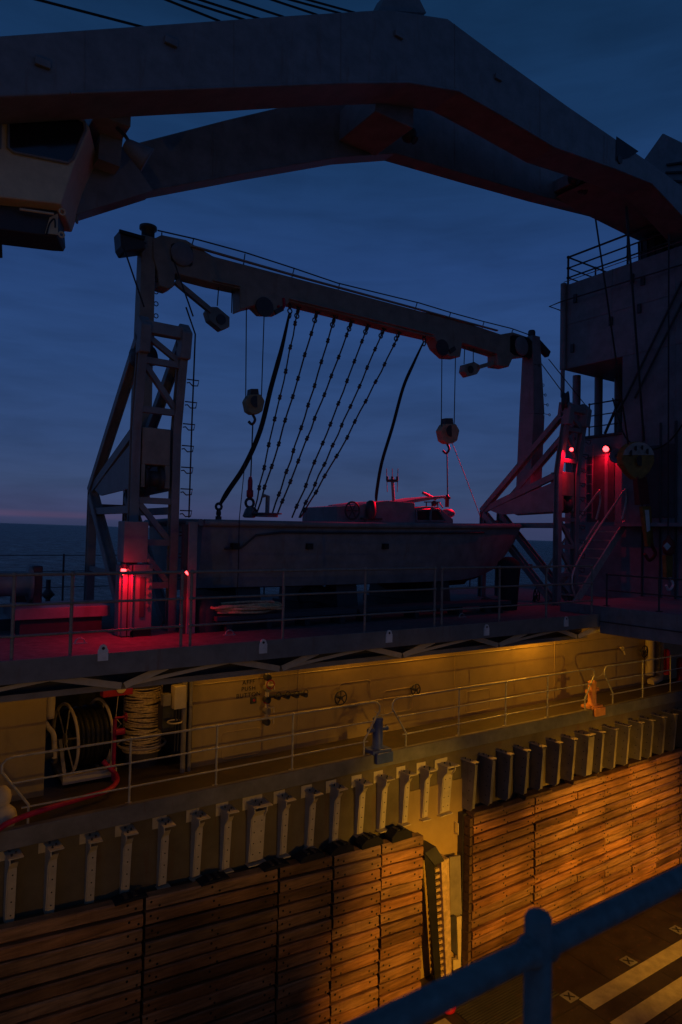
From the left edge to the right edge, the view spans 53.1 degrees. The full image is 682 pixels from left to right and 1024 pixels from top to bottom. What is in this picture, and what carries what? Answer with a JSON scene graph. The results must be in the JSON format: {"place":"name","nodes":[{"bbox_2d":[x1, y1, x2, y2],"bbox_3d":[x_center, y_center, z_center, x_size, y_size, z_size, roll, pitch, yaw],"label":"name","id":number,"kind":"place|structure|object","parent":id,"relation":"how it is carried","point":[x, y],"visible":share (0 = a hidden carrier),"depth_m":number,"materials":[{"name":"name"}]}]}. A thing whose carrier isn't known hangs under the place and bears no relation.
{"place":"outdoors","nodes":[
{"label":"outdoors","id":0,"kind":"place"},
{"bbox_2d":[0,523,564,603],"bbox_3d":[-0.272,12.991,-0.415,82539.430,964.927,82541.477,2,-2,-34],"label":"sea","id":1,"kind":"structure","parent":0,"point":[30,539],"depth_m":310.24,"materials":[{"name":"liquid"}]},
{"bbox_2d":[0,0,681,540],"label":"sky","id":2,"kind":"structure","parent":0,"point":[67,317],"materials":[{"name":"blue"}]},
{"bbox_2d":[344,864,681,1023],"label":"blue handrail","id":3,"kind":"object","parent":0,"point":[537,948],"visible":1,"depth_m":1.27,"materials":[{"name":"metal"}]},
{"bbox_2d":[419,892,681,1023],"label":"well floor","id":4,"kind":"structure","parent":0,"point":[575,976],"depth_m":14.92,"materials":[{"name":"paint"}]},
{"bbox_2d":[273,851,332,1023],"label":"timber panel","id":5,"kind":"object","parent":4,"relation":"on","point":[302,959],"visible":0.98,"depth_m":12.49,"materials":[{"name":"wood"}]},
{"bbox_2d":[0,689,681,978],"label":"well side wall","id":6,"kind":"structure","parent":4,"relation":"on","point":[435,830],"depth_m":12.63,"materials":[{"name":"metal"}]},
{"bbox_2d":[0,848,23,922],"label":"fender bracket","id":7,"kind":"object","parent":6,"relation":"attached to","point":[10,873],"visible":0.91,"depth_m":10.00,"materials":[{"name":"metal"}]},
{"bbox_2d":[38,839,63,913],"bbox_3d":[-4.372,5.552,10.287,0.300,1.200,0.360,3,-3,-38],"label":"fender bracket","id":8,"kind":"object","parent":6,"relation":"attached to","point":[48,848],"visible":0.94,"depth_m":10.32,"materials":[{"name":"metal"}]},
{"bbox_2d":[0,897,142,1023],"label":"timber panel","id":9,"kind":"object","parent":6,"relation":"attached to","point":[79,964],"visible":1,"depth_m":10.26,"materials":[{"name":"wood"}]},
{"bbox_2d":[79,831,102,903],"bbox_3d":[-3.897,5.589,10.625,0.300,1.200,0.360,2,-1,-31],"label":"fender bracket","id":10,"kind":"object","parent":6,"relation":"attached to","point":[89,838],"visible":0.97,"depth_m":10.66,"materials":[{"name":"metal"}]},
{"bbox_2d":[115,823,138,893],"bbox_3d":[-3.440,5.621,10.938,0.300,1.200,0.360,2,-1,-32],"label":"fender bracket","id":11,"kind":"object","parent":6,"relation":"attached to","point":[124,831],"visible":0.91,"depth_m":10.97,"materials":[{"name":"metal"}]},
{"bbox_2d":[152,815,175,889],"bbox_3d":[-2.928,5.654,11.281,0.300,1.200,0.360,2,-2,-33],"label":"fender bracket","id":12,"kind":"object","parent":6,"relation":"attached to","point":[161,823],"visible":0.98,"depth_m":11.32,"materials":[{"name":"metal"}]},
{"bbox_2d":[186,808,210,881],"bbox_3d":[-2.433,5.686,11.616,0.300,1.200,0.360,3,-3,-38],"label":"fender bracket","id":13,"kind":"object","parent":6,"relation":"attached to","point":[195,817],"visible":1,"depth_m":11.65,"materials":[{"name":"metal"}]},
{"bbox_2d":[139,866,277,1023],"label":"timber panel","id":14,"kind":"object","parent":6,"relation":"attached to","point":[208,955],"visible":0.98,"depth_m":11.49,"materials":[{"name":"wood"}]},
{"bbox_2d":[215,802,238,873],"bbox_3d":[-1.985,5.717,11.918,0.300,1.200,0.360,3,-3,-36],"label":"fender bracket","id":15,"kind":"object","parent":6,"relation":"attached to","point":[224,810],"visible":1,"depth_m":11.96,"materials":[{"name":"metal"}]},
{"bbox_2d":[242,794,272,867],"bbox_3d":[-1.502,5.753,12.256,0.450,1.200,0.360,2,-2,-33],"label":"fender bracket","id":16,"kind":"object","parent":6,"relation":"attached to","point":[255,833],"visible":0.99,"depth_m":12.29,"materials":[{"name":"metal"}]},
{"bbox_2d":[273,789,295,858],"bbox_3d":[-1.035,5.783,12.568,0.300,1.200,0.360,2,-3,-35],"label":"fender bracket","id":17,"kind":"object","parent":6,"relation":"attached to","point":[281,798],"visible":1,"depth_m":12.61,"materials":[{"name":"metal"}]},
{"bbox_2d":[301,784,323,848],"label":"fender bracket","id":18,"kind":"object","parent":6,"relation":"attached to","point":[309,793],"visible":1,"depth_m":12.95,"materials":[{"name":"metal"}]},
{"bbox_2d":[326,779,347,842],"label":"fender bracket","id":19,"kind":"object","parent":6,"relation":"attached to","point":[333,788],"visible":1,"depth_m":13.27,"materials":[{"name":"metal"}]},
{"bbox_2d":[10,678,681,826],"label":"walkway","id":20,"kind":"structure","parent":6,"relation":"on","point":[161,769],"depth_m":13.21,"materials":[{"name":"metal"}]},
{"bbox_2d":[0,785,16,827],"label":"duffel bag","id":21,"kind":"object","parent":20,"relation":"on","point":[8,811],"visible":0.77,"depth_m":10.21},
{"bbox_2d":[0,759,119,830],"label":"fire hose","id":22,"kind":"object","parent":20,"relation":"on","point":[29,814],"visible":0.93,"depth_m":10.61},
{"bbox_2d":[50,697,116,784],"bbox_3d":[-4.730,4.105,12.509,0.920,1.296,1.360,2,-2,-34],"label":"hose reel","id":23,"kind":"object","parent":20,"relation":"on","point":[82,725],"visible":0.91,"depth_m":12.21,"materials":[{"name":"metal"}]},
{"bbox_2d":[117,685,166,768],"bbox_3d":[-3.823,4.193,13.130,0.924,2.150,0.919,2,-2,-34],"label":"wire coil","id":24,"kind":"object","parent":20,"relation":"on","point":[140,705],"visible":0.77,"depth_m":12.84,"materials":[{"name":"metal"}]},
{"bbox_2d":[158,681,192,772],"bbox_3d":[-3.155,3.482,12.696,0.480,2.680,0.643,6,-5,-68],"label":"control box","id":25,"kind":"object","parent":20,"relation":"on","point":[172,702],"visible":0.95,"depth_m":12.65,"materials":[{"name":"grey paint"}]},
{"bbox_2d":[0,701,380,823],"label":"guard rail","id":26,"kind":"object","parent":20,"relation":"on","point":[130,763],"visible":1,"depth_m":11.61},
{"bbox_2d":[0,628,681,801],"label":"wing wall","id":27,"kind":"structure","parent":20,"relation":"on","point":[383,683],"depth_m":15.20,"materials":[{"name":"metal"}]},
{"bbox_2d":[45,697,56,759],"bbox_3d":[-5.012,3.541,11.723,0.275,1.408,0.197,5,-4,-62],"label":"foam pipe","id":28,"kind":"object","parent":27,"relation":"attached to","point":[50,711],"visible":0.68,"depth_m":11.69,"materials":[{"name":"metal"}]},
{"bbox_2d":[262,673,307,726],"bbox_3d":[-1.112,3.258,13.870,1.007,2.071,0.211,2,-2,-34],"label":"fire manifold","id":29,"kind":"object","parent":27,"relation":"attached to","point":[267,697],"visible":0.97,"depth_m":13.64,"materials":[{"name":"metal"}]},
{"bbox_2d":[0,584,609,660],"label":"boat deck","id":30,"kind":"object","parent":27,"relation":"on","point":[40,647],"visible":0.25,"depth_m":11.68,"materials":[{"name":"metal"}]},
{"bbox_2d":[0,564,42,630],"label":"winch","id":31,"kind":"object","parent":30,"relation":"on","point":[29,588],"visible":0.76,"depth_m":11.04,"materials":[{"name":"metal"}]},
{"bbox_2d":[3,600,109,634],"bbox_3d":[-4.589,1.697,11.011,1.414,0.420,1.000,2,-2,-34],"label":"deck hatch","id":32,"kind":"object","parent":30,"relation":"on","point":[44,619],"visible":0.76,"depth_m":10.63,"materials":[{"name":"metal"}]},
{"bbox_2d":[0,570,184,660],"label":"guard rail","id":33,"kind":"object","parent":30,"relation":"on","point":[13,605],"visible":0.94,"depth_m":8.67,"materials":[{"name":"metal"}]},
{"bbox_2d":[114,521,152,636],"bbox_3d":[-3.227,1.034,10.647,0.476,1.777,0.440,2,-2,-34],"label":"davit cabinet","id":34,"kind":"object","parent":30,"relation":"on","point":[132,541],"visible":0.91,"depth_m":10.52,"materials":[{"name":"metal"}]},
{"bbox_2d":[83,315,198,630],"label":"davit tower","id":35,"kind":"structure","parent":30,"relation":"on","point":[146,459],"depth_m":11.23,"materials":[{"name":"metal"}]},
{"bbox_2d":[127,223,550,500],"bbox_3d":[0.980,-2.583,15.874,11.609,5.181,0.599,2,-2,-34],"label":"boat gantry","id":36,"kind":"object","parent":35,"relation":"attached to","point":[260,292],"visible":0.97,"depth_m":14.88,"materials":[{"name":"metal"}]},
{"bbox_2d":[114,229,146,257],"bbox_3d":[-3.772,-4.830,12.450,0.672,0.382,0.440,2,-2,-34],"label":"floodlight","id":37,"kind":"object","parent":36,"relation":"attached to","point":[131,244],"visible":0.94,"depth_m":12.27,"materials":[{"name":"metal"}]},
{"bbox_2d":[174,279,232,331],"bbox_3d":[-2.724,-4.066,13.391,1.218,0.887,0.250,2,-2,-34],"label":"pendant arm","id":38,"kind":"object","parent":36,"relation":"hanging from","point":[217,319],"visible":0.98,"depth_m":13.45},
{"bbox_2d":[242,309,264,476],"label":"hook block","id":39,"kind":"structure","parent":36,"relation":"hanging from","point":[253,402],"depth_m":13.83,"materials":[{"name":"paint"}]},
{"bbox_2d":[220,303,292,503],"bbox_3d":[-1.698,-2.252,13.850,1.549,4.306,0.128,2,-2,-34],"label":"boat sling","id":40,"kind":"object","parent":36,"relation":"hanging from","point":[232,484],"visible":1,"depth_m":13.94,"materials":[{"name":"fabric"}]},
{"bbox_2d":[253,306,301,511],"bbox_3d":[-1.292,-2.217,14.093,0.138,4.548,1.198,0,-2,41],"label":"knotted rope","id":41,"kind":"object","parent":36,"relation":"hanging from","point":[280,395],"visible":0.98,"depth_m":14.10,"materials":[{"name":"fabric"}]},
{"bbox_2d":[255,311,319,515],"bbox_3d":[-1.078,-2.174,14.237,1.608,4.592,0.138,3,-3,-45],"label":"knotted rope","id":42,"kind":"object","parent":36,"relation":"hanging from","point":[292,395],"visible":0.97,"depth_m":14.25,"materials":[{"name":"fabric"}]},
{"bbox_2d":[272,315,337,512],"bbox_3d":[-0.741,-2.150,14.469,1.720,4.579,0.138,3,-3,-44],"label":"knotted rope","id":43,"kind":"object","parent":36,"relation":"hanging from","point":[314,387],"visible":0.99,"depth_m":14.48,"materials":[{"name":"fabric"}]},
{"bbox_2d":[277,319,354,512],"bbox_3d":[-0.500,-2.139,14.629,2.064,4.571,0.139,3,-2,-42],"label":"knotted rope","id":44,"kind":"object","parent":36,"relation":"hanging from","point":[351,322],"visible":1,"depth_m":14.60,"materials":[{"name":"fabric"}]},
{"bbox_2d":[291,324,370,517],"bbox_3d":[-0.162,-2.127,14.865,2.154,4.583,0.139,3,-2,-42],"label":"knotted rope","id":45,"kind":"object","parent":36,"relation":"hanging from","point":[367,326],"visible":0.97,"depth_m":14.82,"materials":[{"name":"fabric"}]},
{"bbox_2d":[298,328,386,517],"bbox_3d":[0.083,-2.112,15.056,2.435,4.565,0.139,3,-2,-40],"label":"knotted rope","id":46,"kind":"object","parent":36,"relation":"hanging from","point":[383,330],"visible":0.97,"depth_m":15.04,"materials":[{"name":"fabric"}]},
{"bbox_2d":[300,332,401,517],"bbox_3d":[0.293,-2.104,15.197,2.866,4.570,0.139,3,-2,-39],"label":"knotted rope","id":47,"kind":"object","parent":36,"relation":"hanging from","point":[355,420],"visible":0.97,"depth_m":15.17,"materials":[{"name":"fabric"}]},
{"bbox_2d":[375,335,425,500],"bbox_3d":[1.421,-2.275,15.990,1.444,4.117,0.128,2,-2,-34],"label":"boat sling","id":48,"kind":"object","parent":36,"relation":"hanging from","point":[393,425],"visible":0.99,"depth_m":15.87,"materials":[{"name":"fabric"}]},
{"bbox_2d":[436,356,458,494],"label":"hook block","id":49,"kind":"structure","parent":36,"relation":"hanging from","point":[447,432],"depth_m":16.85,"materials":[{"name":"paint"}]},
{"bbox_2d":[179,521,197,633],"bbox_3d":[-2.459,1.051,10.997,0.220,1.800,0.150,2,-2,-34],"label":"wire guide post","id":50,"kind":"object","parent":30,"relation":"on","point":[189,546],"visible":0.84,"depth_m":10.95,"materials":[{"name":"metal"}]},
{"bbox_2d":[195,595,222,632],"bbox_3d":[-2.275,1.682,11.385,0.600,0.570,0.591,2,-2,-34],"label":"deck drum","id":51,"kind":"object","parent":30,"relation":"on","point":[205,613],"visible":0.61,"depth_m":11.13,"materials":[{"name":"metal"}]},
{"bbox_2d":[196,587,260,623],"bbox_3d":[-2.336,1.635,13.436,0.700,0.787,2.650,2,-2,-34],"label":"boat cradle","id":52,"kind":"object","parent":30,"relation":"on","point":[233,591],"visible":0.27,"depth_m":12.60,"materials":[{"name":"metal"}]},
{"bbox_2d":[144,469,522,589],"bbox_3d":[0.823,0.383,15.654,9.997,2.829,3.184,2,-2,-34],"label":"patrol boat","id":53,"kind":"object","parent":52,"relation":"on","point":[401,533],"visible":0.95,"depth_m":13.69,"materials":[{"name":"grey paint"}]},
{"bbox_2d":[214,607,356,631],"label":"keel track","id":54,"kind":"structure","parent":30,"relation":"on","point":[303,613],"depth_m":11.95,"materials":[{"name":"metal"}]},
{"bbox_2d":[210,600,281,613],"bbox_3d":[-1.613,1.618,11.595,1.429,0.182,0.607,2,-2,-34],"label":"rope heap","id":55,"kind":"object","parent":54,"relation":"on","point":[256,606],"visible":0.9,"depth_m":11.41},
{"bbox_2d":[0,614,599,702],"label":"deck edge truss","id":56,"kind":"object","parent":30,"relation":"attached to","point":[28,679],"visible":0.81,"depth_m":10.24,"materials":[{"name":"metal"}]},
{"bbox_2d":[188,566,436,645],"bbox_3d":[-0.218,1.441,10.872,4.680,1.106,0.100,2,-2,-34],"label":"guard rail","id":57,"kind":"object","parent":30,"relation":"on","point":[283,595],"visible":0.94,"depth_m":10.56,"materials":[{"name":"metal"}]},
{"bbox_2d":[347,599,510,621],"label":"keel track","id":58,"kind":"structure","parent":30,"relation":"on","point":[416,606],"depth_m":13.72,"materials":[{"name":"metal"}]},
{"bbox_2d":[497,557,520,609],"bbox_3d":[3.834,1.631,15.635,0.540,1.200,0.540,2,-2,-34],"label":"covered winch","id":59,"kind":"object","parent":30,"relation":"on","point":[510,576],"visible":0.79,"depth_m":15.43,"materials":[{"name":"fabric"}]},
{"bbox_2d":[440,564,593,625],"bbox_3d":[3.609,1.605,13.493,4.461,1.106,0.100,2,-2,-34],"label":"guard rail","id":60,"kind":"object","parent":30,"relation":"on","point":[499,586],"visible":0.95,"depth_m":13.24,"materials":[{"name":"metal"}]},
{"bbox_2d":[477,402,591,605],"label":"davit tower","id":61,"kind":"structure","parent":30,"relation":"on","point":[557,496],"depth_m":17.22,"materials":[{"name":"metal"}]},
{"bbox_2d":[547,488,626,602],"bbox_3d":[6.409,0.877,17.786,2.322,3.096,0.834,2,-2,-34],"label":"inclined ladder","id":62,"kind":"object","parent":30,"relation":"on","point":[597,567],"visible":0.84,"depth_m":17.70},
{"bbox_2d":[564,432,621,597],"bbox_3d":[9.472,0.180,20.763,4.918,4.663,2.896,2,-2,-34],"label":"deckhouse","id":63,"kind":"object","parent":30,"relation":"on","point":[603,473],"visible":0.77,"depth_m":19.58,"materials":[{"name":"grey paint"}]},
{"bbox_2d":[587,455,614,521],"bbox_3d":[7.450,-0.668,19.605,0.020,1.900,0.900,2,-2,-34],"label":"door","id":64,"kind":"structure","parent":63,"relation":"in","point":[598,461],"depth_m":19.62,"materials":[{"name":"grey paint"}]},
{"bbox_2d":[549,241,681,598],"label":"superstructure","id":65,"kind":"object","parent":30,"relation":"on","point":[586,345],"visible":0.67,"depth_m":17.90,"materials":[{"name":"metal"}]},
{"bbox_2d":[0,0,681,247],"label":"crane boom","id":66,"kind":"object","parent":65,"relation":"on","point":[407,83],"visible":0.98,"depth_m":11.80,"materials":[{"name":"metal"}]},
{"bbox_2d":[0,119,95,250],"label":"crane cab","id":67,"kind":"object","parent":66,"relation":"hanging from","point":[46,168],"visible":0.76,"depth_m":9.23,"materials":[{"name":"white metal"}]},
{"bbox_2d":[116,126,153,170],"bbox_3d":[-2.934,-5.205,9.729,0.511,0.620,0.360,2,-2,-26],"label":"boom floodlight","id":68,"kind":"object","parent":66,"relation":"hanging from","point":[138,154],"visible":1,"depth_m":9.64,"materials":[{"name":"metal"}]},
{"bbox_2d":[595,206,656,561],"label":"crane hook block","id":69,"kind":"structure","parent":66,"relation":"hanging from","point":[635,461],"depth_m":16.80,"materials":[{"name":"paint"}]},
{"bbox_2d":[645,134,681,185],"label":"louvred housing","id":70,"kind":"object","parent":66,"relation":"on","point":[664,155],"visible":0.36,"depth_m":20.17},
{"bbox_2d":[662,234,675,590],"bbox_3d":[7.984,-2.454,16.575,0.693,8.762,0.302,6,-5,-68],"label":"whip hook","id":71,"kind":"object","parent":66,"relation":"hanging from","point":[668,547],"visible":0.97,"depth_m":16.61,"materials":[{"name":"red paint"}]},
{"bbox_2d":[566,224,681,284],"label":"guard rail","id":72,"kind":"object","parent":65,"relation":"on","point":[604,243],"visible":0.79,"depth_m":18.79,"materials":[{"name":"metal"}]},
{"bbox_2d":[646,443,674,516],"bbox_3d":[8.134,-0.786,17.365,0.029,1.850,0.800,2,-2,-34],"label":"door","id":73,"kind":"structure","parent":65,"relation":"in","point":[653,476],"depth_m":17.31,"materials":[{"name":"grey paint"}]},
{"bbox_2d":[560,596,681,644],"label":"cross deck","id":74,"kind":"structure","parent":30,"relation":"attached to","point":[636,617],"depth_m":14.28,"materials":[{"name":"metal"}]},
{"bbox_2d":[645,640,663,684],"bbox_3d":[9.865,4.160,21.378,0.822,2.536,0.327,2,-2,-34],"label":"trunk pipe","id":75,"kind":"object","parent":27,"relation":"attached to","point":[658,676],"visible":0.43,"depth_m":21.24,"materials":[{"name":"metal"}]},
{"bbox_2d":[365,716,392,764],"bbox_3d":[0.778,4.674,14.056,0.500,0.870,0.440,2,-2,-34],"label":"mooring bitt","id":76,"kind":"object","parent":20,"relation":"on","point":[379,751],"visible":0.94,"depth_m":13.98,"materials":[{"name":"blue paint"}]},
{"bbox_2d":[391,668,594,745],"bbox_3d":[3.894,4.540,16.195,6.894,1.084,0.100,2,-2,-34],"label":"guard rail","id":77,"kind":"object","parent":20,"relation":"on","point":[505,698],"visible":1,"depth_m":15.94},
{"bbox_2d":[351,774,372,837],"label":"fender bracket","id":78,"kind":"object","parent":6,"relation":"attached to","point":[358,782],"visible":0.98,"depth_m":13.61,"materials":[{"name":"metal"}]},
{"bbox_2d":[373,770,394,832],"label":"fender bracket","id":79,"kind":"object","parent":6,"relation":"attached to","point":[380,779],"visible":1,"depth_m":13.92,"materials":[{"name":"metal"}]},
{"bbox_2d":[396,766,417,826],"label":"fender bracket","id":80,"kind":"object","parent":6,"relation":"attached to","point":[403,774],"visible":1,"depth_m":14.26,"materials":[{"name":"metal"}]},
{"bbox_2d":[416,762,436,821],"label":"fender bracket","id":81,"kind":"object","parent":6,"relation":"attached to","point":[424,770],"visible":0.99,"depth_m":14.57,"materials":[{"name":"metal"}]},
{"bbox_2d":[434,757,459,816],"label":"fender bracket","id":82,"kind":"object","parent":6,"relation":"attached to","point":[445,768],"visible":1,"depth_m":14.88,"materials":[{"name":"metal"}]},
{"bbox_2d":[460,757,478,810],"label":"fender bracket","id":83,"kind":"object","parent":6,"relation":"attached to","point":[469,767],"visible":1,"depth_m":15.17,"materials":[{"name":"grey paint"}]},
{"bbox_2d":[478,753,496,805],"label":"fender bracket","id":84,"kind":"object","parent":6,"relation":"attached to","point":[487,767],"visible":1,"depth_m":15.49,"materials":[{"name":"metal"}]},
{"bbox_2d":[496,749,513,800],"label":"fender bracket","id":85,"kind":"object","parent":6,"relation":"attached to","point":[504,766],"visible":1,"depth_m":15.81,"materials":[{"name":"metal"}]},
{"bbox_2d":[513,745,530,794],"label":"fender bracket","id":86,"kind":"object","parent":6,"relation":"attached to","point":[521,760],"visible":1,"depth_m":16.15,"materials":[{"name":"metal"}]},
{"bbox_2d":[529,741,546,790],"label":"fender bracket","id":87,"kind":"object","parent":6,"relation":"attached to","point":[537,756],"visible":1,"depth_m":16.47,"materials":[{"name":"metal"}]},
{"bbox_2d":[545,738,562,785],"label":"fender bracket","id":88,"kind":"object","parent":6,"relation":"attached to","point":[553,753],"visible":1,"depth_m":16.82,"materials":[{"name":"metal"}]},
{"bbox_2d":[560,734,577,780],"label":"fender bracket","id":89,"kind":"object","parent":6,"relation":"attached to","point":[568,752],"visible":1,"depth_m":17.14,"materials":[{"name":"metal"}]},
{"bbox_2d":[574,730,595,776],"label":"fender bracket","id":90,"kind":"object","parent":6,"relation":"attached to","point":[584,753],"visible":1,"depth_m":17.45,"materials":[{"name":"metal"}]},
{"bbox_2d":[588,728,605,772],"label":"fender bracket","id":91,"kind":"object","parent":6,"relation":"attached to","point":[598,752],"visible":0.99,"depth_m":17.74,"materials":[{"name":"metal"}]},
{"bbox_2d":[601,725,618,769],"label":"fender bracket","id":92,"kind":"object","parent":6,"relation":"attached to","point":[610,747],"visible":0.99,"depth_m":18.10,"materials":[{"name":"metal"}]},
{"bbox_2d":[614,722,631,765],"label":"fender bracket","id":93,"kind":"object","parent":6,"relation":"attached to","point":[623,739],"visible":0.99,"depth_m":18.41,"materials":[{"name":"metal"}]},
{"bbox_2d":[627,719,644,759],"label":"fender bracket","id":94,"kind":"object","parent":6,"relation":"attached to","point":[635,740],"visible":0.98,"depth_m":18.77,"materials":[{"name":"metal"}]},
{"bbox_2d":[638,716,655,758],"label":"fender bracket","id":95,"kind":"object","parent":6,"relation":"attached to","point":[647,739],"visible":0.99,"depth_m":19.05,"materials":[{"name":"metal"}]},
{"bbox_2d":[651,713,667,754],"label":"fender bracket","id":96,"kind":"object","parent":6,"relation":"attached to","point":[659,735],"visible":0.99,"depth_m":19.40,"materials":[{"name":"metal"}]},
{"bbox_2d":[661,711,678,750],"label":"fender bracket","id":97,"kind":"object","parent":6,"relation":"attached to","point":[670,732],"visible":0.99,"depth_m":19.72,"materials":[{"name":"metal"}]},
{"bbox_2d":[323,844,380,1023],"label":"timber panel","id":98,"kind":"object","parent":4,"relation":"on","point":[352,993],"visible":0.95,"depth_m":13.13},
{"bbox_2d":[376,831,422,1006],"bbox_3d":[1.133,8.279,13.943,1.094,3.304,0.404,2,-2,-34],"label":"timber panel","id":99,"kind":"object","parent":4,"relation":"on","point":[400,927],"visible":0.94,"depth_m":13.79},
{"bbox_2d":[422,821,461,979],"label":"guide column","id":100,"kind":"structure","parent":4,"relation":"on","point":[443,877],"depth_m":14.48,"materials":[{"name":"metal"}]},
{"bbox_2d":[457,811,466,966],"bbox_3d":[2.664,8.340,15.136,0.100,3.311,0.165,2,-2,-34],"label":"end post","id":101,"kind":"object","parent":4,"relation":"on","point":[460,847],"visible":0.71,"depth_m":15.09,"materials":[{"name":"metal"}]},
{"bbox_2d":[462,816,472,966],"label":"end blocks","id":102,"kind":"structure","parent":4,"relation":"on","point":[467,896],"depth_m":14.95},
{"bbox_2d":[467,797,534,962],"bbox_3d":[3.608,8.374,15.632,2.018,3.314,0.414,2,-2,-34],"label":"timber panel","id":103,"kind":"object","parent":4,"relation":"on","point":[503,880],"visible":0.92,"depth_m":15.45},
{"bbox_2d":[455,973,558,1023],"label":"floor grating","id":104,"kind":"object","parent":4,"relation":"on","point":[493,1008],"visible":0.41,"depth_m":13.75,"materials":[{"name":"metal"}]},
{"bbox_2d":[531,747,681,923],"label":"timber panel","id":105,"kind":"object","parent":4,"relation":"on","point":[607,833],"visible":0.94,"depth_m":17.68,"materials":[{"name":"wood"}]},
{"bbox_2d":[579,939,681,1009],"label":"floor stripe","id":106,"kind":"object","parent":4,"relation":"on","point":[608,991],"visible":1,"depth_m":14.76,"materials":[{"name":"paint"}]},
{"bbox_2d":[610,976,681,1023],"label":"floor stripe","id":107,"kind":"object","parent":4,"relation":"on","point":[654,1005],"visible":1,"depth_m":13.87,"materials":[{"name":"paint"}]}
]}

